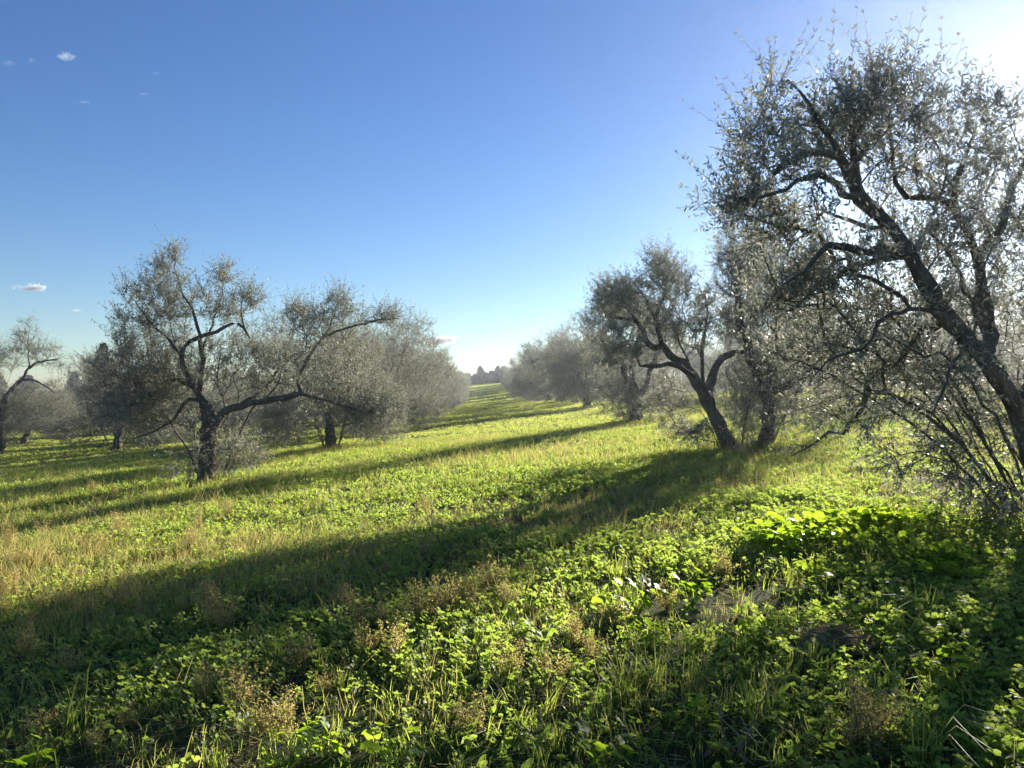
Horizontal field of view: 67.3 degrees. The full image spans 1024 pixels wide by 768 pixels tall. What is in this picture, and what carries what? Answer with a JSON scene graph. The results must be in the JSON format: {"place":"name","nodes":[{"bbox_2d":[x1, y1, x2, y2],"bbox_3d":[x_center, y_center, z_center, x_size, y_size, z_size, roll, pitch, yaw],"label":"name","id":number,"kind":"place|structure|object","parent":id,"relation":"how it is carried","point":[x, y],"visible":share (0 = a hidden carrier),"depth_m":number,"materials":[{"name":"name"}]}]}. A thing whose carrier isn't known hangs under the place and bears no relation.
{"place":"outdoors","nodes":[
{"label":"outdoors","id":0,"kind":"place"},
{"bbox_2d":[0,376,1023,767],"bbox_3d":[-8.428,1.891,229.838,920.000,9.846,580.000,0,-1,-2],"label":"ground","id":1,"kind":"structure","parent":0,"point":[358,756],"depth_m":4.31,"materials":[{"name":"plant"}]},
{"bbox_2d":[0,565,31,595],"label":"brown weed","id":2,"kind":"object","parent":1,"relation":"on","point":[16,578],"visible":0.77,"depth_m":6.95,"materials":[{"name":"brown plant"}]},
{"bbox_2d":[6,616,40,660],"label":"brown weed","id":3,"kind":"object","parent":1,"relation":"on","point":[27,649],"visible":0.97,"depth_m":5.21,"materials":[{"name":"brown plant"}]},
{"bbox_2d":[0,734,54,767],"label":"mallow plant","id":4,"kind":"object","parent":1,"relation":"on","point":[27,758],"visible":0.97,"depth_m":3.54,"materials":[{"name":"green plant"}]},
{"bbox_2d":[0,311,74,452],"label":"olive tree","id":5,"kind":"object","parent":1,"relation":"on","point":[25,401],"visible":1,"depth_m":41.32,"materials":[{"name":"grey plant"}]},
{"bbox_2d":[23,704,60,735],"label":"brown weed","id":6,"kind":"object","parent":1,"relation":"on","point":[45,723],"visible":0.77,"depth_m":4.01,"materials":[{"name":"brown plant"}]},
{"bbox_2d":[0,375,88,444],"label":"olive tree","id":7,"kind":"object","parent":1,"relation":"on","point":[27,436],"visible":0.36,"depth_m":50.83,"materials":[{"name":"grey plant"}]},
{"bbox_2d":[1,661,139,736],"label":"grass tuft","id":8,"kind":"object","parent":1,"relation":"on","point":[73,715],"visible":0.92,"depth_m":4.01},
{"bbox_2d":[52,643,89,674],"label":"brown weed","id":9,"kind":"object","parent":1,"relation":"on","point":[68,662],"visible":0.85,"depth_m":4.93,"materials":[{"name":"brown plant"}]},
{"bbox_2d":[70,590,103,619],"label":"brown weed","id":10,"kind":"object","parent":1,"relation":"on","point":[86,605],"visible":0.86,"depth_m":6.25,"materials":[{"name":"brown plant"}]},
{"bbox_2d":[73,341,116,435],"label":"pine tree","id":11,"kind":"object","parent":1,"relation":"on","point":[104,344],"visible":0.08,"depth_m":61.38,"materials":[{"name":"green plant"}]},
{"bbox_2d":[82,723,110,752],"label":"brown weed","id":12,"kind":"object","parent":1,"relation":"on","point":[96,748],"visible":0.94,"depth_m":3.73,"materials":[{"name":"brown plant"}]},
{"bbox_2d":[40,342,199,450],"bbox_3d":[-19.193,0.674,37.772,7.601,5.808,7.527,0,-1,22],"label":"olive tree","id":13,"kind":"object","parent":1,"relation":"on","point":[117,435],"visible":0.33,"depth_m":37.00,"materials":[{"name":"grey plant"}]},
{"bbox_2d":[108,577,135,609],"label":"brown weed","id":14,"kind":"object","parent":1,"relation":"on","point":[122,593],"visible":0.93,"depth_m":6.52,"materials":[{"name":"brown plant"}]},
{"bbox_2d":[188,571,220,613],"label":"brown weed","id":15,"kind":"object","parent":1,"relation":"on","point":[206,593],"visible":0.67,"depth_m":6.13,"materials":[{"name":"brown plant"}]},
{"bbox_2d":[192,661,218,701],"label":"brown weed","id":16,"kind":"object","parent":1,"relation":"on","point":[206,685],"visible":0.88,"depth_m":4.32,"materials":[{"name":"brown plant"}]},
{"bbox_2d":[160,365,261,437],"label":"olive tree","id":17,"kind":"object","parent":1,"relation":"on","point":[233,417],"visible":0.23,"depth_m":48.49,"materials":[{"name":"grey plant"}]},
{"bbox_2d":[194,583,240,627],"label":"brown weed","id":18,"kind":"object","parent":1,"relation":"on","point":[214,606],"visible":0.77,"depth_m":5.75,"materials":[{"name":"brown plant"}]},
{"bbox_2d":[211,604,233,633],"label":"brown weed","id":19,"kind":"object","parent":1,"relation":"on","point":[220,624],"visible":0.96,"depth_m":5.62,"materials":[{"name":"brown plant"}]},
{"bbox_2d":[70,232,414,484],"bbox_3d":[-5.979,-0.481,17.741,7.577,6.209,3.923,0,-1,-2],"label":"olive tree","id":20,"kind":"object","parent":1,"relation":"on","point":[206,449],"visible":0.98,"depth_m":17.29,"materials":[{"name":"green plant"}]},
{"bbox_2d":[214,656,273,711],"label":"brown weed","id":21,"kind":"object","parent":1,"relation":"on","point":[244,685],"visible":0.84,"depth_m":4.12,"materials":[{"name":"brown plant"}]},
{"bbox_2d":[211,370,282,430],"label":"olive tree","id":22,"kind":"object","parent":1,"relation":"on","point":[253,420],"visible":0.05,"depth_m":59.19,"materials":[{"name":"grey plant"}]},
{"bbox_2d":[241,691,283,734],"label":"brown weed","id":23,"kind":"object","parent":1,"relation":"on","point":[276,714],"visible":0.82,"depth_m":3.77,"materials":[{"name":"brown plant"}]},
{"bbox_2d":[227,615,313,668],"bbox_3d":[-1.477,1.611,4.762,0.457,0.316,0.605,0,-1,31],"label":"grass tuft","id":24,"kind":"object","parent":1,"relation":"on","point":[278,649],"visible":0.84,"depth_m":4.79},
{"bbox_2d":[254,682,312,742],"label":"brown weed","id":25,"kind":"object","parent":1,"relation":"on","point":[287,714],"visible":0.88,"depth_m":3.65,"materials":[{"name":"brown plant"}]},
{"bbox_2d":[285,570,309,598],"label":"brown weed","id":26,"kind":"object","parent":1,"relation":"on","point":[299,586],"visible":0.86,"depth_m":6.41,"materials":[{"name":"brown plant"}]},
{"bbox_2d":[273,719,324,756],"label":"mallow plant","id":27,"kind":"object","parent":1,"relation":"on","point":[313,738],"visible":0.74,"depth_m":3.51,"materials":[{"name":"green plant"}]},
{"bbox_2d":[280,631,319,669],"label":"brown weed","id":28,"kind":"object","parent":1,"relation":"on","point":[296,658],"visible":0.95,"depth_m":4.72,"materials":[{"name":"brown plant"}]},
{"bbox_2d":[297,716,352,757],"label":"mallow plant","id":29,"kind":"object","parent":1,"relation":"on","point":[336,747],"visible":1,"depth_m":3.46,"materials":[{"name":"green plant"}]},
{"bbox_2d":[234,297,419,450],"bbox_3d":[-6.105,-0.151,25.555,6.038,5.316,5.979,0,-1,-40],"label":"olive tree","id":30,"kind":"object","parent":1,"relation":"on","point":[282,420],"visible":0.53,"depth_m":25.14,"materials":[{"name":"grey plant"}]},
{"bbox_2d":[313,670,340,696],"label":"brown weed","id":31,"kind":"object","parent":1,"relation":"on","point":[324,690],"visible":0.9,"depth_m":4.23,"materials":[{"name":"brown plant"}]},
{"bbox_2d":[338,589,376,626],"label":"brown weed","id":32,"kind":"object","parent":1,"relation":"on","point":[356,617],"visible":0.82,"depth_m":5.37,"materials":[{"name":"brown plant"}]},
{"bbox_2d":[349,616,385,657],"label":"brown weed","id":33,"kind":"object","parent":1,"relation":"on","point":[368,644],"visible":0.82,"depth_m":4.81,"materials":[{"name":"brown plant"}]},
{"bbox_2d":[294,313,444,435],"bbox_3d":[-7.060,-0.364,35.545,7.419,6.411,7.676,0,-1,-37],"label":"olive tree","id":34,"kind":"object","parent":1,"relation":"on","point":[409,382],"visible":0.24,"depth_m":35.11,"materials":[{"name":"grey plant"}]},
{"bbox_2d":[314,303,455,424],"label":"olive tree","id":35,"kind":"object","parent":1,"relation":"on","point":[393,338],"visible":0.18,"depth_m":42.92,"materials":[{"name":"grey plant"}]},
{"bbox_2d":[359,721,425,767],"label":"mallow plant","id":36,"kind":"object","parent":1,"relation":"on","point":[372,746],"visible":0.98,"depth_m":3.28,"materials":[{"name":"green plant"}]},
{"bbox_2d":[378,610,409,662],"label":"brown weed","id":37,"kind":"object","parent":1,"relation":"on","point":[395,642],"visible":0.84,"depth_m":4.67,"materials":[{"name":"brown plant"}]},
{"bbox_2d":[358,330,456,418],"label":"olive tree","id":38,"kind":"object","parent":1,"relation":"on","point":[434,365],"visible":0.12,"depth_m":57.20,"materials":[{"name":"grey plant"}]},
{"bbox_2d":[401,576,440,623],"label":"brown weed","id":39,"kind":"object","parent":1,"relation":"on","point":[420,597],"visible":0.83,"depth_m":5.35,"materials":[{"name":"brown plant"}]},
{"bbox_2d":[389,341,463,411],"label":"olive tree","id":40,"kind":"object","parent":1,"relation":"on","point":[448,391],"visible":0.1,"depth_m":66.86,"materials":[{"name":"grey plant"}]},
{"bbox_2d":[426,570,461,616],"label":"brown weed","id":41,"kind":"object","parent":1,"relation":"on","point":[439,600],"visible":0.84,"depth_m":5.48,"materials":[{"name":"brown plant"}]},
{"bbox_2d":[447,686,491,734],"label":"brown weed","id":42,"kind":"object","parent":1,"relation":"on","point":[475,728],"visible":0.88,"depth_m":3.59,"materials":[{"name":"brown plant"}]},
{"bbox_2d":[472,554,508,592],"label":"brown weed","id":43,"kind":"object","parent":1,"relation":"on","point":[492,580],"visible":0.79,"depth_m":5.92,"materials":[{"name":"brown plant"}]},
{"bbox_2d":[497,575,520,608],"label":"brown weed","id":44,"kind":"object","parent":1,"relation":"on","point":[505,586],"visible":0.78,"depth_m":5.58,"materials":[{"name":"brown plant"}]},
{"bbox_2d":[489,634,530,675],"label":"brown weed","id":45,"kind":"object","parent":1,"relation":"on","point":[514,664],"visible":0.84,"depth_m":4.20,"materials":[{"name":"brown plant"}]},
{"bbox_2d":[0,400,1023,767],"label":"clover","id":46,"kind":"object","parent":1,"relation":"on","point":[970,620],"visible":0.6,"depth_m":5.26,"materials":[{"name":"green plant"}]},
{"bbox_2d":[0,402,1023,767],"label":"leafy weeds","id":47,"kind":"object","parent":1,"relation":"on","point":[794,750],"visible":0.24,"depth_m":5.82,"materials":[{"name":"green plant"}]},
{"bbox_2d":[505,352,554,400],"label":"olive tree","id":48,"kind":"object","parent":1,"relation":"on","point":[519,368],"visible":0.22,"depth_m":94.27,"materials":[{"name":"grey plant"}]},
{"bbox_2d":[513,337,564,401],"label":"olive tree","id":49,"kind":"object","parent":1,"relation":"on","point":[523,385],"visible":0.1,"depth_m":84.58,"materials":[{"name":"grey plant"}]},
{"bbox_2d":[515,339,581,402],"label":"olive tree","id":50,"kind":"object","parent":1,"relation":"on","point":[529,358],"visible":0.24,"depth_m":71.28,"materials":[{"name":"grey plant"}]},
{"bbox_2d":[520,700,576,752],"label":"grass tuft","id":51,"kind":"object","parent":1,"relation":"on","point":[557,741],"visible":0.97,"depth_m":3.34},
{"bbox_2d":[531,642,574,680],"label":"brown weed","id":52,"kind":"object","parent":1,"relation":"on","point":[559,672],"visible":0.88,"depth_m":4.12,"materials":[{"name":"brown plant"}]},
{"bbox_2d":[525,324,619,402],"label":"olive tree","id":53,"kind":"object","parent":1,"relation":"on","point":[550,336],"visible":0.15,"depth_m":61.63,"materials":[{"name":"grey plant"}]},
{"bbox_2d":[561,605,591,646],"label":"brown weed","id":54,"kind":"object","parent":1,"relation":"on","point":[573,633],"visible":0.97,"depth_m":4.67,"materials":[{"name":"brown plant"}]},
{"bbox_2d":[532,314,637,406],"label":"olive tree","id":55,"kind":"object","parent":1,"relation":"on","point":[570,381],"visible":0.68,"depth_m":48.62,"materials":[{"name":"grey plant"}]},
{"bbox_2d":[579,629,609,659],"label":"brown weed","id":56,"kind":"object","parent":1,"relation":"on","point":[592,646],"visible":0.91,"depth_m":4.45,"materials":[{"name":"brown plant"}]},
{"bbox_2d":[570,716,639,767],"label":"mallow plant","id":57,"kind":"object","parent":1,"relation":"on","point":[585,728],"visible":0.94,"depth_m":3.09,"materials":[{"name":"green plant"}]},
{"bbox_2d":[591,591,631,620],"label":"mallow plant","id":58,"kind":"object","parent":1,"relation":"on","point":[596,598],"visible":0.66,"depth_m":5.21,"materials":[{"name":"green plant"}]},
{"bbox_2d":[545,630,678,707],"bbox_3d":[0.564,1.405,3.742,0.679,0.353,0.596,0,-1,-27],"label":"grass tuft","id":59,"kind":"object","parent":1,"relation":"on","point":[620,679],"visible":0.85,"depth_m":3.79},
{"bbox_2d":[596,597,632,628],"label":"brown weed","id":60,"kind":"object","parent":1,"relation":"on","point":[611,618],"visible":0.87,"depth_m":5.04,"materials":[{"name":"brown plant"}]},
{"bbox_2d":[565,287,696,422],"bbox_3d":[4.412,-1.072,28.677,5.830,5.829,3.968,0,-1,-32],"label":"olive tree","id":61,"kind":"object","parent":1,"relation":"on","point":[627,389],"visible":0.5,"depth_m":28.25,"materials":[{"name":"green plant"}]},
{"bbox_2d":[611,571,666,610],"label":"mallow plant","id":62,"kind":"object","parent":1,"relation":"on","point":[644,598],"visible":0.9,"depth_m":5.45,"materials":[{"name":"green plant"}]},
{"bbox_2d":[582,625,700,701],"bbox_3d":[0.691,1.391,3.813,0.680,0.356,0.514,0,-1,-10],"label":"grass tuft","id":63,"kind":"object","parent":1,"relation":"on","point":[659,676],"visible":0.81,"depth_m":3.83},
{"bbox_2d":[628,615,669,643],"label":"mallow plant","id":64,"kind":"object","parent":1,"relation":"on","point":[647,621],"visible":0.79,"depth_m":4.68,"materials":[{"name":"green plant"}]},
{"bbox_2d":[647,577,683,609],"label":"brown weed","id":65,"kind":"object","parent":1,"relation":"on","point":[664,601],"visible":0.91,"depth_m":5.41,"materials":[{"name":"brown plant"}]},
{"bbox_2d":[636,339,700,393],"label":"olive tree","id":66,"kind":"object","parent":1,"relation":"on","point":[673,372],"visible":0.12,"depth_m":77.85,"materials":[{"name":"green plant"}]},
{"bbox_2d":[654,646,717,692],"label":"grass tuft","id":67,"kind":"object","parent":1,"relation":"on","point":[695,663],"visible":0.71,"depth_m":3.87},
{"bbox_2d":[653,693,720,736],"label":"mallow plant","id":68,"kind":"object","parent":1,"relation":"on","point":[696,703],"visible":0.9,"depth_m":3.36,"materials":[{"name":"green plant"}]},
{"bbox_2d":[581,228,798,451],"bbox_3d":[3.711,-0.654,15.996,5.485,4.774,3.676,0,-1,-21],"label":"olive tree","id":69,"kind":"object","parent":1,"relation":"on","point":[610,292],"visible":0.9,"depth_m":15.36,"materials":[{"name":"green plant"}]},
{"bbox_2d":[666,567,713,604],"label":"mallow plant","id":70,"kind":"object","parent":1,"relation":"on","point":[693,586],"visible":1,"depth_m":5.49,"materials":[{"name":"green plant"}]},
{"bbox_2d":[676,335,740,393],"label":"olive tree","id":71,"kind":"object","parent":1,"relation":"on","point":[695,362],"visible":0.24,"depth_m":67.38,"materials":[{"name":"green plant"}]},
{"bbox_2d":[708,544,741,576],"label":"brown weed","id":72,"kind":"object","parent":1,"relation":"on","point":[721,568],"visible":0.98,"depth_m":6.11,"materials":[{"name":"brown plant"}]},
{"bbox_2d":[703,703,765,757],"bbox_3d":[0.941,1.427,3.186,0.231,0.218,0.239,0,-1,35],"label":"fallen stick","id":73,"kind":"object","parent":1,"relation":"on","point":[705,755],"visible":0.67,"depth_m":3.19,"materials":[{"name":"brown wood"}]},
{"bbox_2d":[708,680,772,763],"bbox_3d":[0.961,1.377,3.204,0.198,0.296,0.196,0,-1,-32],"label":"fallen stick","id":74,"kind":"object","parent":1,"relation":"on","point":[741,742],"visible":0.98,"depth_m":3.18,"materials":[{"name":"brown wood"}]},
{"bbox_2d":[706,317,802,393],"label":"olive tree","id":75,"kind":"object","parent":1,"relation":"on","point":[722,378],"visible":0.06,"depth_m":55.91,"materials":[{"name":"green plant"}]},
{"bbox_2d":[732,519,780,552],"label":"mallow plant","id":76,"kind":"object","parent":1,"relation":"on","point":[766,535],"visible":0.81,"depth_m":6.78,"materials":[{"name":"green plant"}]},
{"bbox_2d":[701,652,830,727],"bbox_3d":[1.069,1.370,3.478,0.457,0.316,0.605,0,-1,-27],"label":"grass tuft","id":77,"kind":"object","parent":1,"relation":"on","point":[749,705],"visible":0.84,"depth_m":3.46,"materials":[{"name":"plant"}]},
{"bbox_2d":[744,522,788,543],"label":"mallow plant","id":78,"kind":"object","parent":1,"relation":"on","point":[775,524],"visible":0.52,"depth_m":6.94,"materials":[{"name":"green plant"}]},
{"bbox_2d":[759,528,805,551],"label":"mallow plant","id":79,"kind":"object","parent":1,"relation":"on","point":[780,530],"visible":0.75,"depth_m":6.63,"materials":[{"name":"green plant"}]},
{"bbox_2d":[698,215,889,447],"bbox_3d":[5.917,-1.006,16.342,4.187,5.247,3.460,0,-1,-2],"label":"olive tree","id":80,"kind":"object","parent":1,"relation":"on","point":[749,352],"visible":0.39,"depth_m":15.93,"materials":[{"name":"green plant"}]},
{"bbox_2d":[782,525,825,546],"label":"mallow plant","id":81,"kind":"object","parent":1,"relation":"on","point":[796,531],"visible":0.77,"depth_m":6.76,"materials":[{"name":"green plant"}]},
{"bbox_2d":[794,511,842,530],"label":"mallow plant","id":82,"kind":"object","parent":1,"relation":"on","point":[817,515],"visible":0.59,"depth_m":7.20,"materials":[{"name":"green plant"}]},
{"bbox_2d":[796,558,846,588],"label":"mallow plant","id":83,"kind":"object","parent":1,"relation":"on","point":[811,563],"visible":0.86,"depth_m":5.65,"materials":[{"name":"green plant"}]},
{"bbox_2d":[762,286,895,393],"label":"olive tree","id":84,"kind":"object","parent":1,"relation":"on","point":[836,350],"visible":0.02,"depth_m":43.51,"materials":[{"name":"green plant"}]},
{"bbox_2d":[779,620,888,654],"bbox_3d":[1.851,1.418,4.347,0.535,0.125,0.532,0,-1,-36],"label":"straw mound","id":85,"kind":"object","parent":1,"relation":"on","point":[837,630],"visible":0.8,"depth_m":4.28,"materials":[{"name":"plant"}]},
{"bbox_2d":[675,0,1023,525],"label":"olive tree","id":86,"kind":"object","parent":1,"relation":"on","point":[933,297],"visible":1,"depth_m":7.17,"materials":[{"name":"green plant"}]},
{"bbox_2d":[826,530,888,561],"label":"mallow plant","id":87,"kind":"object","parent":1,"relation":"on","point":[860,535],"visible":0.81,"depth_m":6.29,"materials":[{"name":"green plant"}]},
{"bbox_2d":[814,663,907,754],"bbox_3d":[1.418,1.324,3.141,0.336,0.366,0.240,0,-1,-27],"label":"brown weed","id":88,"kind":"object","parent":1,"relation":"on","point":[855,725],"visible":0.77,"depth_m":3.12,"materials":[{"name":"brown plant"}]},
{"bbox_2d":[842,688,920,762],"bbox_3d":[1.458,1.351,3.062,0.282,0.300,0.214,0,-1,-4],"label":"brown weed","id":89,"kind":"object","parent":1,"relation":"on","point":[874,742],"visible":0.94,"depth_m":3.04,"materials":[{"name":"brown plant"}]},
{"bbox_2d":[879,507,929,530],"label":"mallow plant","id":90,"kind":"object","parent":1,"relation":"on","point":[902,514],"visible":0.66,"depth_m":7.04,"materials":[{"name":"green plant"}]},
{"bbox_2d":[887,531,930,558],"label":"mallow plant","id":91,"kind":"object","parent":1,"relation":"on","point":[895,542],"visible":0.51,"depth_m":6.15,"materials":[{"name":"green plant"}]},
{"bbox_2d":[881,519,943,550],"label":"mallow plant","id":92,"kind":"object","parent":1,"relation":"on","point":[911,527],"visible":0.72,"depth_m":6.45,"materials":[{"name":"green plant"}]},
{"bbox_2d":[828,671,1013,767],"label":"grass tuft","id":93,"kind":"object","parent":1,"relation":"on","point":[932,744],"visible":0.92,"depth_m":2.93,"materials":[{"name":"plant"}]},
{"bbox_2d":[892,544,955,586],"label":"mallow plant","id":94,"kind":"object","parent":1,"relation":"on","point":[925,565],"visible":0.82,"depth_m":5.44,"materials":[{"name":"green plant"}]},
{"bbox_2d":[900,543,960,572],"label":"mallow plant","id":95,"kind":"object","parent":1,"relation":"on","point":[947,558],"visible":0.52,"depth_m":5.73,"materials":[{"name":"green plant"}]},
{"bbox_2d":[850,264,1023,395],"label":"olive tree","id":96,"kind":"object","parent":1,"relation":"on","point":[974,364],"visible":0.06,"depth_m":31.70,"materials":[{"name":"green plant"}]},
{"bbox_2d":[885,575,992,624],"bbox_3d":[2.483,1.282,4.650,0.679,0.353,0.596,0,-1,-10],"label":"grass tuft","id":97,"kind":"object","parent":1,"relation":"on","point":[929,605],"visible":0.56,"depth_m":4.60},
{"bbox_2d":[923,541,977,563],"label":"mallow plant","id":98,"kind":"object","parent":1,"relation":"on","point":[958,549],"visible":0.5,"depth_m":5.77,"materials":[{"name":"green plant"}]},
{"bbox_2d":[910,644,999,689],"bbox_3d":[2.105,1.351,3.666,0.311,0.201,0.272,0,-1,-18],"label":"mallow plant","id":99,"kind":"object","parent":1,"relation":"on","point":[946,653],"visible":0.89,"depth_m":3.66,"materials":[{"name":"green plant"}]},
{"bbox_2d":[935,553,990,585],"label":"mallow plant","id":100,"kind":"object","parent":1,"relation":"on","point":[972,570],"visible":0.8,"depth_m":5.35,"materials":[{"name":"green plant"}]},
{"bbox_2d":[937,538,994,567],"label":"mallow plant","id":101,"kind":"object","parent":1,"relation":"on","point":[949,548],"visible":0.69,"depth_m":5.67,"materials":[{"name":"green plant"}]},
{"bbox_2d":[981,286,1023,380],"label":"olive tree","id":102,"kind":"object","parent":1,"relation":"on","point":[1021,349],"visible":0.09,"depth_m":43.10,"materials":[{"name":"green plant"}]},
{"bbox_2d":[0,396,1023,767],"bbox_3d":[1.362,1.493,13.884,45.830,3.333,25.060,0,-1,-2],"label":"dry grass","id":103,"kind":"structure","parent":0,"point":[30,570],"depth_m":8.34,"materials":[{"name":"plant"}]},
{"bbox_2d":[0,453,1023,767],"bbox_3d":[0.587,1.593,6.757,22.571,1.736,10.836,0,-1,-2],"label":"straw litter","id":104,"kind":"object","parent":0,"point":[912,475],"visible":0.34,"depth_m":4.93,"materials":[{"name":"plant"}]},
{"bbox_2d":[0,0,1023,390],"label":"sky","id":105,"kind":"structure","parent":0,"point":[467,162],"materials":[{"name":"blue"}]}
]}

